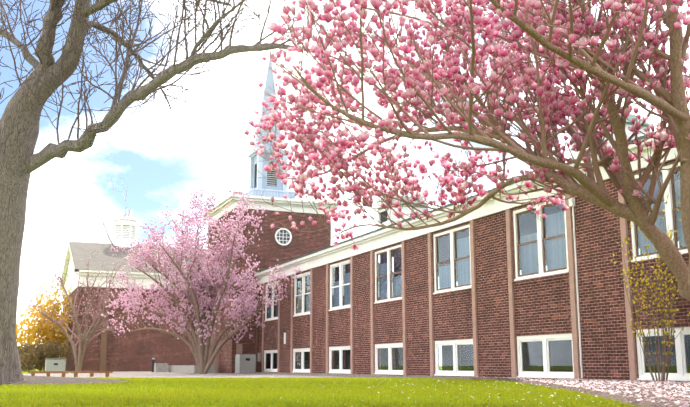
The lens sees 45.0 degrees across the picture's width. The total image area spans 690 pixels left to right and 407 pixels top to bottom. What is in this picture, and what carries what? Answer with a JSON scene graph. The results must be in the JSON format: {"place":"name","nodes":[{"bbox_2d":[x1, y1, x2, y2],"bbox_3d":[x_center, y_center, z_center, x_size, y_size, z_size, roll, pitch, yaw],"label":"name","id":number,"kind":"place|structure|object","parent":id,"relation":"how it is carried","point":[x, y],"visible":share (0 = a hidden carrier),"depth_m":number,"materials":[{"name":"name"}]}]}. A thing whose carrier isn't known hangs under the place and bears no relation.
{"place":"outdoors","nodes":[
{"label":"outdoors","id":0,"kind":"place"},
{"bbox_2d":[0,366,647,406],"bbox_3d":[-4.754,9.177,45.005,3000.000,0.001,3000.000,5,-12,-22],"label":"lawn","id":1,"kind":"structure","parent":0,"point":[25,372],"depth_m":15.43,"materials":[{"name":"green plant"}]},
{"bbox_2d":[18,343,42,371],"bbox_3d":[-22.577,10.797,58.263,3.732,1.983,4.824,5,-12,-22],"label":"hedge bush","id":2,"kind":"object","parent":1,"relation":"on","point":[24,349],"depth_m":57.16,"materials":[{"name":"plant"}]},
{"bbox_2d":[16,276,72,370],"bbox_3d":[-22.425,9.000,61.896,5.683,7.099,6.191,5,-12,-22],"label":"forsythia bush","id":3,"kind":"object","parent":1,"relation":"on","point":[32,330],"depth_m":61.08,"materials":[{"name":"yellow plant"}]},
{"bbox_2d":[20,339,72,370],"bbox_3d":[-20.362,10.329,56.533,3.521,2.232,5.361,5,-12,-22],"label":"hedge bush","id":4,"kind":"object","parent":1,"relation":"on","point":[35,358],"depth_m":55.37,"materials":[{"name":"plant"}]},
{"bbox_2d":[0,375,130,384],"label":"mulch bed","id":5,"kind":"object","parent":1,"relation":"on","point":[34,380],"visible":0.62,"depth_m":18.32,"materials":[{"name":"brown soil"}]},
{"bbox_2d":[23,250,145,370],"bbox_3d":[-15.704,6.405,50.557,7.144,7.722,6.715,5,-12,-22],"label":"weeping tree","id":6,"kind":"object","parent":1,"relation":"on","point":[97,307],"depth_m":50.78,"materials":[{"name":"plant"}]},
{"bbox_2d":[86,177,130,243],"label":"tree","id":7,"kind":"object","parent":1,"relation":"on","point":[128,215],"visible":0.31,"depth_m":87.60,"materials":[{"name":"grey plant"}]},
{"bbox_2d":[0,0,349,385],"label":"tree","id":8,"kind":"object","parent":1,"relation":"on","point":[20,161],"depth_m":17.06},
{"bbox_2d":[59,207,394,370],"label":"chapel building","id":9,"kind":"structure","parent":1,"relation":"on","point":[138,350],"depth_m":60.30,"materials":[{"name":"brick"}]},
{"bbox_2d":[23,370,441,379],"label":"paved path","id":10,"kind":"structure","parent":1,"relation":"on","point":[139,374],"depth_m":33.92,"materials":[{"name":"grey concrete"}]},
{"bbox_2d":[45,358,65,370],"bbox_3d":[-17.751,9.906,50.985,1.160,0.857,1.160,5,-12,-22],"label":"utility box","id":11,"kind":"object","parent":10,"relation":"on","point":[54,364],"depth_m":50.52,"materials":[{"name":"grey metal"}]},
{"bbox_2d":[28,371,112,376],"bbox_3d":[-9.745,6.065,29.579,2.850,0.205,0.340,4,-12,-20],"label":"timber bench","id":12,"kind":"object","parent":10,"relation":"on","point":[74,372],"visible":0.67,"depth_m":29.48,"materials":[{"name":"brown wood"}]},
{"bbox_2d":[152,357,154,371],"bbox_3d":[-12.054,10.113,52.315,0.209,0.960,0.220,5,-12,-22],"label":"bollard light","id":13,"kind":"object","parent":10,"relation":"on","point":[153,360],"visible":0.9,"depth_m":52.26,"materials":[{"name":"black metal"}]},
{"bbox_2d":[154,363,216,372],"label":"wall","id":14,"kind":"structure","parent":10,"relation":"on","point":[162,367],"depth_m":47.84,"materials":[{"name":"grey concrete"}]},
{"bbox_2d":[110,192,299,373],"bbox_3d":[-7.417,3.601,40.768,5.198,9.543,10.811,21,-23,-61],"label":"court magnolia","id":15,"kind":"object","parent":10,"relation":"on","point":[204,357],"depth_m":40.75,"materials":[{"name":"pink plant"}]},
{"bbox_2d":[101,183,301,344],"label":"tree blossoms","id":16,"kind":"object","parent":15,"relation":"attached to","point":[187,242],"visible":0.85,"depth_m":40.49,"materials":[{"name":"pink plant"}]},
{"bbox_2d":[234,354,255,372],"bbox_3d":[-5.245,8.434,43.836,0.920,1.010,0.920,5,-12,-22],"label":"ac unit","id":17,"kind":"object","parent":10,"relation":"on","point":[245,363],"depth_m":43.47,"materials":[{"name":"grey metal"}]},
{"bbox_2d":[199,50,336,372],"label":"tower building","id":18,"kind":"structure","parent":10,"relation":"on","point":[283,244],"depth_m":47.11,"materials":[{"name":"brown brick"}]},
{"bbox_2d":[255,113,689,381],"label":"building wing","id":19,"kind":"structure","parent":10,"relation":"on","point":[494,311],"depth_m":24.68,"materials":[{"name":"brown brick"}]},
{"bbox_2d":[257,333,285,361],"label":"wing wall fittings","id":20,"kind":"object","parent":19,"relation":"attached to","point":[259,358],"visible":1,"depth_m":44.58,"materials":[{"name":"white metal"}]},
{"bbox_2d":[263,162,689,380],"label":"wing window frames","id":21,"kind":"structure","parent":19,"relation":"attached to","point":[681,374],"depth_m":23.22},
{"bbox_2d":[266,170,689,372],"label":"window glass","id":22,"kind":"object","parent":21,"relation":"in","point":[554,223],"visible":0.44,"depth_m":23.19,"materials":[{"name":"glass"}]},
{"bbox_2d":[249,372,689,406],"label":"garden bed","id":23,"kind":"object","parent":1,"relation":"on","point":[622,398],"visible":0.62,"depth_m":12.51,"materials":[{"name":"pink"}]},
{"bbox_2d":[280,376,689,406],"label":"fallen petals","id":24,"kind":"object","parent":23,"relation":"on","point":[685,403],"visible":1,"depth_m":12.37,"materials":[{"name":"pink plant"}]},
{"bbox_2d":[611,187,689,381],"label":"shrub stems","id":25,"kind":"object","parent":23,"relation":"on","point":[665,359],"visible":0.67,"depth_m":17.13,"materials":[{"name":"brown plant"}]},
{"bbox_2d":[0,0,689,365],"label":"sky","id":26,"kind":"structure","parent":0,"point":[162,155],"materials":[{"name":"white"}]},
{"bbox_2d":[237,0,689,300],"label":"magnolia tree","id":27,"kind":"object","parent":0,"point":[629,70],"depth_m":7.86,"materials":[{"name":"pink plant"}]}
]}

